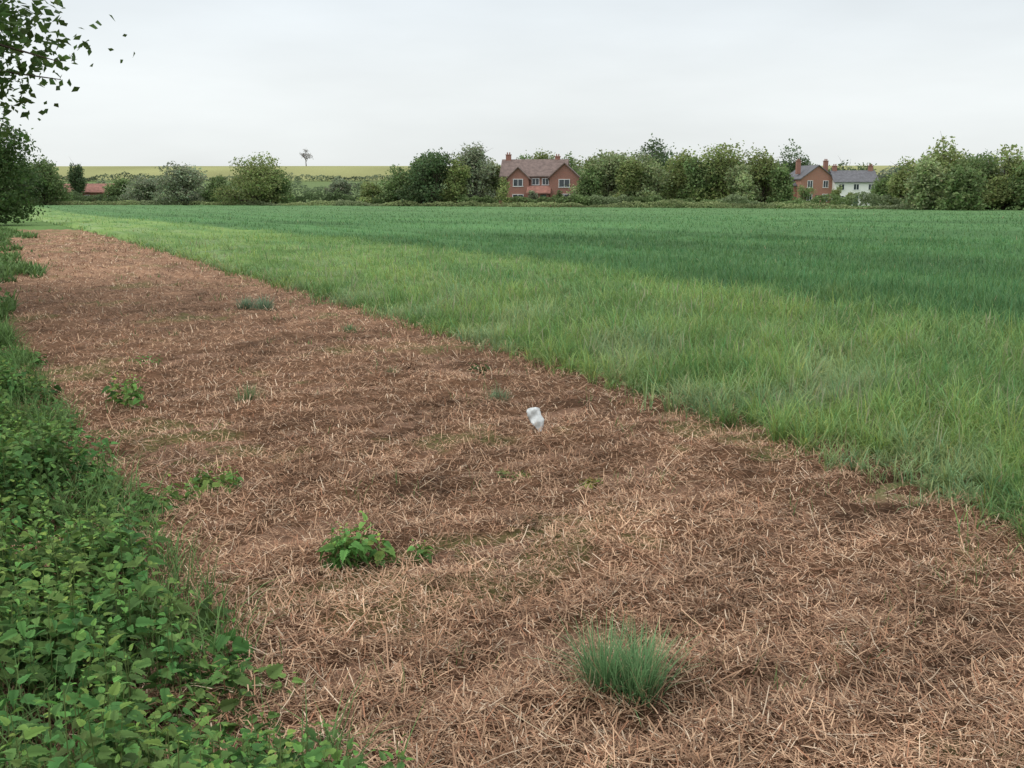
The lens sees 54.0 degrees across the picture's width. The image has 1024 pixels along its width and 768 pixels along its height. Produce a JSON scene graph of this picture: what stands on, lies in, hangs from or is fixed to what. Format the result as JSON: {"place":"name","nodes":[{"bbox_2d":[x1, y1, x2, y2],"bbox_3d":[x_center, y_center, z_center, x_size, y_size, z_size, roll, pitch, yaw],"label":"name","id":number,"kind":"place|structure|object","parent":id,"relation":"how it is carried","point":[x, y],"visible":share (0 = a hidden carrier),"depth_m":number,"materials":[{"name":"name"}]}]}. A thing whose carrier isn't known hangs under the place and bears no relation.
{"place":"outdoors","nodes":[
{"label":"outdoors","id":0,"kind":"place"},
{"bbox_2d":[61,184,124,204],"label":"brick barn","id":1,"kind":"structure","parent":0,"point":[93,189],"depth_m":224.41,"materials":[{"name":"red tile"}]},
{"bbox_2d":[0,165,1023,767],"bbox_3d":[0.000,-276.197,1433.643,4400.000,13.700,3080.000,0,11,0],"label":"ground","id":2,"kind":"structure","parent":0,"point":[224,171],"depth_m":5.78,"materials":[{"name":"brown plant"}]},
{"bbox_2d":[1,160,46,200],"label":"hawthorn tree","id":3,"kind":"object","parent":2,"relation":"on","point":[34,189],"visible":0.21,"depth_m":195.74,"materials":[{"name":"green plant"}]},
{"bbox_2d":[0,225,50,348],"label":"verge weeds","id":4,"kind":"object","parent":2,"relation":"on","point":[10,270],"visible":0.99,"depth_m":19.82,"materials":[{"name":"green plant"}]},
{"bbox_2d":[0,113,50,223],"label":"hawthorn tree","id":5,"kind":"object","parent":2,"relation":"on","point":[10,204],"visible":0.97,"depth_m":59.09,"materials":[{"name":"green plant"}]},
{"bbox_2d":[24,155,77,204],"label":"ash tree","id":6,"kind":"object","parent":2,"relation":"on","point":[55,189],"visible":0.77,"depth_m":200.44,"materials":[{"name":"green plant"}]},
{"bbox_2d":[0,0,134,141],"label":"elder tree","id":7,"kind":"object","parent":2,"relation":"on","point":[12,32],"visible":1,"depth_m":14.00,"materials":[{"name":"green plant"}]},
{"bbox_2d":[67,160,87,204],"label":"yew tree","id":8,"kind":"object","parent":2,"relation":"on","point":[78,182],"visible":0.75,"depth_m":219.38,"materials":[{"name":"green plant"}]},
{"bbox_2d":[102,176,133,204],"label":"hawthorn tree","id":9,"kind":"object","parent":2,"relation":"on","point":[115,188],"visible":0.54,"depth_m":212.98,"materials":[{"name":"green plant"}]},
{"bbox_2d":[101,372,147,409],"bbox_3d":[-2.874,0.045,7.544,0.301,0.308,0.357,4,11,18],"label":"nettle plant","id":10,"kind":"object","parent":2,"relation":"on","point":[128,393],"visible":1,"depth_m":7.47,"materials":[{"name":"green plant"}]},
{"bbox_2d":[118,175,163,204],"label":"willow tree","id":11,"kind":"object","parent":2,"relation":"on","point":[141,186],"visible":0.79,"depth_m":206.50,"materials":[{"name":"green plant"}]},
{"bbox_2d":[127,353,162,366],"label":"weed","id":12,"kind":"object","parent":2,"relation":"on","point":[159,361],"visible":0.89,"depth_m":9.35,"materials":[{"name":"green plant"}]},
{"bbox_2d":[147,474,201,510],"bbox_3d":[-1.729,0.564,5.179,0.269,0.174,0.233,-6,12,-28],"label":"nettle plant","id":13,"kind":"object","parent":2,"relation":"on","point":[174,494],"visible":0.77,"depth_m":5.20,"materials":[{"name":"green plant"}]},
{"bbox_2d":[146,161,207,204],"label":"willow tree","id":14,"kind":"object","parent":2,"relation":"on","point":[190,177],"visible":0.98,"depth_m":199.38,"materials":[{"name":"green plant"}]},
{"bbox_2d":[188,463,243,496],"bbox_3d":[-1.619,0.528,5.479,0.296,0.210,0.316,-3,11,-18],"label":"nettle plant","id":15,"kind":"object","parent":2,"relation":"on","point":[206,480],"visible":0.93,"depth_m":5.47,"materials":[{"name":"green plant"}]},
{"bbox_2d":[0,317,432,767],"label":"nettle patch","id":16,"kind":"object","parent":2,"relation":"on","point":[79,628],"visible":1,"depth_m":3.33,"materials":[{"name":"green plant"}]},
{"bbox_2d":[200,173,239,204],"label":"hawthorn tree","id":17,"kind":"object","parent":2,"relation":"on","point":[217,181],"visible":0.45,"depth_m":202.51,"materials":[{"name":"green plant"}]},
{"bbox_2d":[25,188,455,206],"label":"field hedge","id":18,"kind":"object","parent":2,"relation":"on","point":[318,196],"visible":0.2,"depth_m":201.06,"materials":[{"name":"green plant"}]},
{"bbox_2d":[210,151,288,204],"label":"oak tree","id":19,"kind":"object","parent":2,"relation":"on","point":[249,183],"visible":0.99,"depth_m":195.03,"materials":[{"name":"green plant"}]},
{"bbox_2d":[231,381,273,403],"bbox_3d":[-2.039,0.067,7.766,0.379,0.198,0.447,0,11,0],"label":"grass tuft","id":20,"kind":"object","parent":2,"relation":"on","point":[247,395],"visible":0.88,"depth_m":7.79,"materials":[{"name":"green plant"}]},
{"bbox_2d":[232,294,280,310],"bbox_3d":[-3.540,-1.154,13.988,0.710,0.292,0.728,-8,13,-36],"label":"grass tuft","id":21,"kind":"object","parent":2,"relation":"on","point":[250,305],"visible":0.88,"depth_m":13.99,"materials":[{"name":"green plant"}]},
{"bbox_2d":[256,166,297,203],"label":"hawthorn tree","id":22,"kind":"object","parent":2,"relation":"on","point":[285,190],"visible":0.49,"depth_m":198.31,"materials":[{"name":"green plant"}]},
{"bbox_2d":[300,149,312,165],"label":"bare tree","id":23,"kind":"object","parent":2,"relation":"on","point":[306,155],"visible":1,"depth_m":421.28,"materials":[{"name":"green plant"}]},
{"bbox_2d":[324,175,355,205],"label":"hawthorn tree","id":24,"kind":"object","parent":2,"relation":"on","point":[343,185],"visible":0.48,"depth_m":200.17,"materials":[{"name":"green plant"}]},
{"bbox_2d":[338,322,370,332],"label":"grass tuft","id":25,"kind":"object","parent":2,"relation":"on","point":[346,329],"visible":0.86,"depth_m":11.79,"materials":[{"name":"green plant"}]},
{"bbox_2d":[315,511,400,573],"bbox_3d":[-0.690,0.694,4.355,0.368,0.265,0.286,-7,13,-31],"label":"nettle plant","id":26,"kind":"object","parent":2,"relation":"on","point":[350,549],"visible":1,"depth_m":4.33,"materials":[{"name":"green plant"}]},
{"bbox_2d":[356,180,386,204],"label":"hawthorn tree","id":27,"kind":"object","parent":2,"relation":"on","point":[369,190],"visible":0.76,"depth_m":188.89,"materials":[{"name":"green plant"}]},
{"bbox_2d":[30,175,735,202],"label":"boundary hedge","id":28,"kind":"object","parent":2,"relation":"on","point":[298,182],"visible":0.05,"depth_m":241.18,"materials":[{"name":"green plant"}]},
{"bbox_2d":[371,164,410,205],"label":"hawthorn tree","id":29,"kind":"object","parent":2,"relation":"on","point":[396,182],"visible":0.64,"depth_m":186.23,"materials":[{"name":"green plant"}]},
{"bbox_2d":[407,539,434,564],"bbox_3d":[-0.402,0.739,4.447,0.121,0.095,0.152,0,11,0],"label":"weed","id":30,"kind":"object","parent":2,"relation":"on","point":[423,552],"visible":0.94,"depth_m":4.43,"materials":[{"name":"green plant"}]},
{"bbox_2d":[403,153,439,203],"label":"ash tree","id":31,"kind":"object","parent":2,"relation":"on","point":[412,164],"visible":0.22,"depth_m":185.31,"materials":[{"name":"green plant"}]},
{"bbox_2d":[389,147,464,205],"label":"oak tree","id":32,"kind":"object","parent":2,"relation":"on","point":[435,164],"visible":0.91,"depth_m":182.22,"materials":[{"name":"green plant"}]},
{"bbox_2d":[438,152,471,206],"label":"hawthorn tree","id":33,"kind":"object","parent":2,"relation":"on","point":[458,174],"visible":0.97,"depth_m":181.48,"materials":[{"name":"green plant"}]},
{"bbox_2d":[39,171,880,181],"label":"ridge hedge","id":34,"kind":"object","parent":2,"relation":"on","point":[94,178],"visible":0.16,"depth_m":323.55,"materials":[{"name":"green plant"}]},
{"bbox_2d":[455,141,498,206],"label":"willow tree","id":35,"kind":"object","parent":2,"relation":"on","point":[474,159],"visible":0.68,"depth_m":184.46,"materials":[{"name":"green plant"}]},
{"bbox_2d":[467,360,490,375],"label":"weed","id":36,"kind":"object","parent":2,"relation":"on","point":[480,370],"visible":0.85,"depth_m":9.02,"materials":[{"name":"green plant"}]},
{"bbox_2d":[27,199,930,209],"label":"long grass verge","id":37,"kind":"structure","parent":2,"relation":"on","point":[573,204],"depth_m":172.35,"materials":[{"name":"green plant"}]},
{"bbox_2d":[481,160,500,199],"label":"birch tree","id":38,"kind":"object","parent":2,"relation":"on","point":[496,177],"visible":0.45,"depth_m":187.81,"materials":[{"name":"green plant"}]},
{"bbox_2d":[483,386,513,401],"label":"grass tuft","id":39,"kind":"object","parent":2,"relation":"on","point":[494,393],"visible":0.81,"depth_m":7.88,"materials":[{"name":"green plant"}]},
{"bbox_2d":[492,176,511,205],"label":"garden shrub","id":40,"kind":"object","parent":2,"relation":"on","point":[504,183],"visible":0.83,"depth_m":177.52,"materials":[{"name":"green plant"}]},
{"bbox_2d":[494,467,530,482],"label":"weed","id":41,"kind":"object","parent":2,"relation":"on","point":[503,472],"visible":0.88,"depth_m":5.70,"materials":[{"name":"green plant"}]},
{"bbox_2d":[4,235,1021,767],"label":"grass regrowth","id":42,"kind":"object","parent":2,"relation":"on","point":[482,493],"depth_m":4.92,"materials":[{"name":"green plant"}]},
{"bbox_2d":[508,168,528,196],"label":"walls","id":43,"kind":"structure","parent":2,"relation":"on","point":[517,173],"depth_m":183.32,"materials":[{"name":"red brick"}]},
{"bbox_2d":[506,167,530,179],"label":"roof","id":44,"kind":"structure","parent":43,"relation":"on","point":[522,171],"depth_m":182.77,"materials":[{"name":"tile"}]},
{"bbox_2d":[517,150,532,158],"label":"ash tree","id":45,"kind":"object","parent":2,"relation":"on","point":[522,157],"visible":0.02,"depth_m":210.20,"materials":[{"name":"green plant"}]},
{"bbox_2d":[501,177,549,197],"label":"walls","id":46,"kind":"structure","parent":2,"relation":"on","point":[540,182],"depth_m":184.39,"materials":[{"name":"red brick"}]},
{"bbox_2d":[499,159,568,176],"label":"roof","id":47,"kind":"structure","parent":46,"relation":"on","point":[538,167],"depth_m":186.23,"materials":[{"name":"tile"}]},
{"bbox_2d":[505,152,560,160],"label":"chimneys","id":48,"kind":"object","parent":47,"relation":"on","point":[508,157],"visible":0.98,"depth_m":187.90,"materials":[{"name":"red brick"}]},
{"bbox_2d":[512,178,569,196],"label":"window frames","id":49,"kind":"structure","parent":46,"relation":"attached to","point":[542,184],"depth_m":183.41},
{"bbox_2d":[513,179,568,200],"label":"window glass","id":50,"kind":"object","parent":49,"relation":"in","point":[518,182],"visible":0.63,"depth_m":183.22,"materials":[{"name":"grey glass"}]},
{"bbox_2d":[527,190,538,198],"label":"garden shrub","id":51,"kind":"object","parent":2,"relation":"on","point":[533,194],"visible":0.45,"depth_m":178.49,"materials":[{"name":"green plant"}]},
{"bbox_2d":[526,407,543,430],"bbox_3d":[0.168,0.254,6.834,0.110,0.210,0.061,-11,-30,-4],"label":"crumpled plastic bag","id":52,"kind":"object","parent":2,"relation":"on","point":[535,417],"visible":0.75,"depth_m":6.84,"materials":[{"name":"white plastic"}]},
{"bbox_2d":[529,148,557,158],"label":"ash tree","id":53,"kind":"object","parent":2,"relation":"on","point":[544,156],"visible":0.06,"depth_m":211.80,"materials":[{"name":"green plant"}]},
{"bbox_2d":[499,201,594,206],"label":"garden wall","id":54,"kind":"structure","parent":2,"relation":"on","point":[524,202],"depth_m":177.58,"materials":[{"name":"red brick"}]},
{"bbox_2d":[552,190,563,198],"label":"garden shrub","id":55,"kind":"object","parent":2,"relation":"on","point":[559,195],"visible":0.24,"depth_m":178.42,"materials":[{"name":"green plant"}]},
{"bbox_2d":[563,151,580,175],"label":"ash tree","id":56,"kind":"object","parent":2,"relation":"on","point":[571,163],"visible":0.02,"depth_m":210.59,"materials":[{"name":"green plant"}]},
{"bbox_2d":[128,229,1023,558],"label":"grass margin","id":57,"kind":"object","parent":2,"relation":"on","point":[976,337],"depth_m":10.79,"materials":[{"name":"green plant"}]},
{"bbox_2d":[572,477,602,488],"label":"weed","id":58,"kind":"object","parent":2,"relation":"on","point":[588,483],"visible":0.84,"depth_m":5.52,"materials":[{"name":"green plant"}]},
{"bbox_2d":[570,162,605,205],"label":"hawthorn tree","id":59,"kind":"object","parent":2,"relation":"on","point":[590,183],"visible":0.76,"depth_m":173.30,"materials":[{"name":"green plant"}]},
{"bbox_2d":[580,156,602,198],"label":"ash tree","id":60,"kind":"object","parent":2,"relation":"on","point":[588,161],"visible":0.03,"depth_m":194.50,"materials":[{"name":"green plant"}]},
{"bbox_2d":[564,148,639,204],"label":"willow tree","id":61,"kind":"object","parent":2,"relation":"on","point":[606,163],"visible":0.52,"depth_m":174.82,"materials":[{"name":"green plant"}]},
{"bbox_2d":[190,240,1023,462],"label":"flowering grass","id":62,"kind":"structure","parent":2,"relation":"on","point":[822,392],"depth_m":9.85,"materials":[{"name":"green plant"}]},
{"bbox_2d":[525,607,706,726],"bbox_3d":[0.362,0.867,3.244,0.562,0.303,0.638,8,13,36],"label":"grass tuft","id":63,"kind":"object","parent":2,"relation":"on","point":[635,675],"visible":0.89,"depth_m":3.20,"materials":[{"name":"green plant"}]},
{"bbox_2d":[610,155,651,207],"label":"hawthorn tree","id":64,"kind":"object","parent":2,"relation":"on","point":[628,180],"visible":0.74,"depth_m":170.88,"materials":[{"name":"green plant"}]},
{"bbox_2d":[612,148,673,206],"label":"willow tree","id":65,"kind":"object","parent":2,"relation":"on","point":[651,171],"visible":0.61,"depth_m":172.34,"materials":[{"name":"green plant"}]},
{"bbox_2d":[639,133,687,195],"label":"oak tree","id":66,"kind":"object","parent":2,"relation":"on","point":[661,156],"visible":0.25,"depth_m":185.66,"materials":[{"name":"green plant"}]},
{"bbox_2d":[657,146,697,206],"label":"ash tree","id":67,"kind":"object","parent":2,"relation":"on","point":[679,178],"visible":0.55,"depth_m":175.34,"materials":[{"name":"green plant"}]},
{"bbox_2d":[675,155,722,207],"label":"hawthorn tree","id":68,"kind":"object","parent":2,"relation":"on","point":[695,179],"visible":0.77,"depth_m":171.38,"materials":[{"name":"green plant"}]},
{"bbox_2d":[683,138,763,201],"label":"ash tree","id":69,"kind":"object","parent":2,"relation":"on","point":[723,159],"visible":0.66,"depth_m":170.44,"materials":[{"name":"green plant"}]},
{"bbox_2d":[456,191,1015,209],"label":"field hedge","id":70,"kind":"object","parent":2,"relation":"on","point":[820,199],"visible":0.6,"depth_m":162.50,"materials":[{"name":"green plant"}]},
{"bbox_2d":[724,162,763,207],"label":"willow tree","id":71,"kind":"object","parent":2,"relation":"on","point":[740,182],"visible":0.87,"depth_m":165.91,"materials":[{"name":"green plant"}]},
{"bbox_2d":[740,143,779,207],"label":"ash tree","id":72,"kind":"object","parent":2,"relation":"on","point":[761,168],"visible":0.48,"depth_m":169.06,"materials":[{"name":"green plant"}]},
{"bbox_2d":[762,163,796,204],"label":"hawthorn tree","id":73,"kind":"object","parent":2,"relation":"on","point":[781,182],"visible":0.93,"depth_m":165.88,"materials":[{"name":"green plant"}]},
{"bbox_2d":[779,138,810,172],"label":"tree","id":74,"kind":"object","parent":2,"relation":"on","point":[791,166],"visible":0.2,"depth_m":221.44,"materials":[{"name":"green plant"}]},
{"bbox_2d":[569,149,1021,184],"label":"distant woodland","id":75,"kind":"object","parent":2,"relation":"on","point":[577,161],"depth_m":238.62,"materials":[{"name":"green plant"}]},
{"bbox_2d":[796,185,815,204],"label":"garden shrub","id":76,"kind":"object","parent":2,"relation":"on","point":[805,196],"visible":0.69,"depth_m":201.18,"materials":[{"name":"green plant"}]},
{"bbox_2d":[831,185,841,204],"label":"garden shrub","id":77,"kind":"object","parent":2,"relation":"on","point":[836,191],"visible":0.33,"depth_m":201.73,"materials":[{"name":"green plant"}]},
{"bbox_2d":[844,192,854,204],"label":"garden shrub","id":78,"kind":"object","parent":2,"relation":"on","point":[850,193],"visible":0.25,"depth_m":200.05,"materials":[{"name":"green plant"}]},
{"bbox_2d":[864,186,876,204],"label":"garden shrub","id":79,"kind":"object","parent":2,"relation":"on","point":[872,191],"visible":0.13,"depth_m":199.08,"materials":[{"name":"green plant"}]},
{"bbox_2d":[869,174,895,205],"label":"hawthorn tree","id":80,"kind":"object","parent":2,"relation":"on","point":[880,187],"visible":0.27,"depth_m":182.08,"materials":[{"name":"green plant"}]},
{"bbox_2d":[881,156,916,208],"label":"ash tree","id":81,"kind":"object","parent":2,"relation":"on","point":[896,188],"visible":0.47,"depth_m":150.37,"materials":[{"name":"green plant"}]},
{"bbox_2d":[899,154,951,209],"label":"willow tree","id":82,"kind":"object","parent":2,"relation":"on","point":[927,180],"visible":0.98,"depth_m":139.42,"materials":[{"name":"green plant"}]},
{"bbox_2d":[897,131,978,207],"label":"oak tree","id":83,"kind":"object","parent":2,"relation":"on","point":[943,159],"visible":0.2,"depth_m":147.32,"materials":[{"name":"green plant"}]},
{"bbox_2d":[932,166,990,210],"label":"hawthorn tree","id":84,"kind":"object","parent":2,"relation":"on","point":[963,184],"visible":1,"depth_m":135.00,"materials":[{"name":"green plant"}]},
{"bbox_2d":[938,151,1009,209],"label":"ash tree","id":85,"kind":"object","parent":2,"relation":"on","point":[987,165],"visible":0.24,"depth_m":142.14,"materials":[{"name":"green plant"}]},
{"bbox_2d":[979,144,1023,209],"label":"oak tree","id":86,"kind":"object","parent":2,"relation":"on","point":[1006,195],"visible":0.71,"depth_m":139.40,"materials":[{"name":"green plant"}]},
{"bbox_2d":[996,162,1023,209],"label":"ash tree","id":87,"kind":"object","parent":2,"relation":"on","point":[1019,200],"visible":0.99,"depth_m":137.17,"materials":[{"name":"green plant"}]},
{"bbox_2d":[0,0,1023,165],"label":"sky","id":88,"kind":"structure","parent":0,"point":[205,82],"materials":[{"name":"white"}]},
{"bbox_2d":[12,205,1023,511],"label":"crop field","id":89,"kind":"structure","parent":0,"point":[398,225],"depth_m":39.00,"materials":[{"name":"green plant"}]},
{"bbox_2d":[24,205,1023,246],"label":"wheat crop","id":90,"kind":"object","parent":89,"relation":"on","point":[651,220],"visible":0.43,"depth_m":57.34,"materials":[{"name":"green plant"}]},
{"bbox_2d":[549,163,579,199],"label":"walls","id":91,"kind":"structure","parent":0,"point":[564,171],"depth_m":182.10,"materials":[{"name":"red brick"}]},
{"bbox_2d":[547,162,579,178],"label":"roof","id":92,"kind":"structure","parent":91,"relation":"on","point":[568,166],"depth_m":181.65,"materials":[{"name":"tile"}]},
{"bbox_2d":[791,186,796,198],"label":"walls","id":93,"kind":"structure","parent":0,"point":[794,190],"depth_m":212.35,"materials":[{"name":"red brick"}]},
{"bbox_2d":[794,166,832,204],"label":"walls","id":94,"kind":"structure","parent":0,"point":[818,175],"depth_m":210.85,"materials":[{"name":"red brick"}]},
{"bbox_2d":[790,165,831,179],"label":"roof","id":95,"kind":"structure","parent":94,"relation":"on","point":[806,170],"depth_m":211.85,"materials":[{"name":"stone"}]},
{"bbox_2d":[795,159,827,173],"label":"chimneys","id":96,"kind":"object","parent":95,"relation":"on","point":[798,166],"visible":0.95,"depth_m":212.48,"materials":[{"name":"red brick"}]},
{"bbox_2d":[806,180,828,201],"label":"window frames","id":97,"kind":"structure","parent":94,"relation":"attached to","point":[812,186],"depth_m":210.67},
{"bbox_2d":[807,181,827,200],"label":"window glass","id":98,"kind":"object","parent":97,"relation":"in","point":[810,183],"visible":0.44,"depth_m":211.05,"materials":[{"name":"grey glass"}]},
{"bbox_2d":[831,180,873,204],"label":"walls","id":99,"kind":"structure","parent":0,"point":[863,187],"depth_m":209.14,"materials":[{"name":"white paint"}]},
{"bbox_2d":[829,170,877,182],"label":"roof","id":100,"kind":"structure","parent":99,"relation":"on","point":[852,176],"depth_m":210.03,"materials":[{"name":"stone"}]},
{"bbox_2d":[832,164,872,170],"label":"chimneys","id":101,"kind":"object","parent":100,"relation":"on","point":[834,168],"visible":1,"depth_m":211.60,"materials":[{"name":"red brick"}]},
{"bbox_2d":[839,184,872,197],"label":"window glass","id":102,"kind":"object","parent":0,"point":[870,187],"visible":0.5,"depth_m":209.01,"materials":[{"name":"grey glass"}]},
{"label":"walls","id":103,"kind":"object","parent":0,"visible":0},
{"bbox_2d":[526,186,550,193],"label":"roof","id":104,"kind":"structure","parent":103,"relation":"on","point":[542,189],"depth_m":182.47,"materials":[{"name":"red tile"}]}
]}

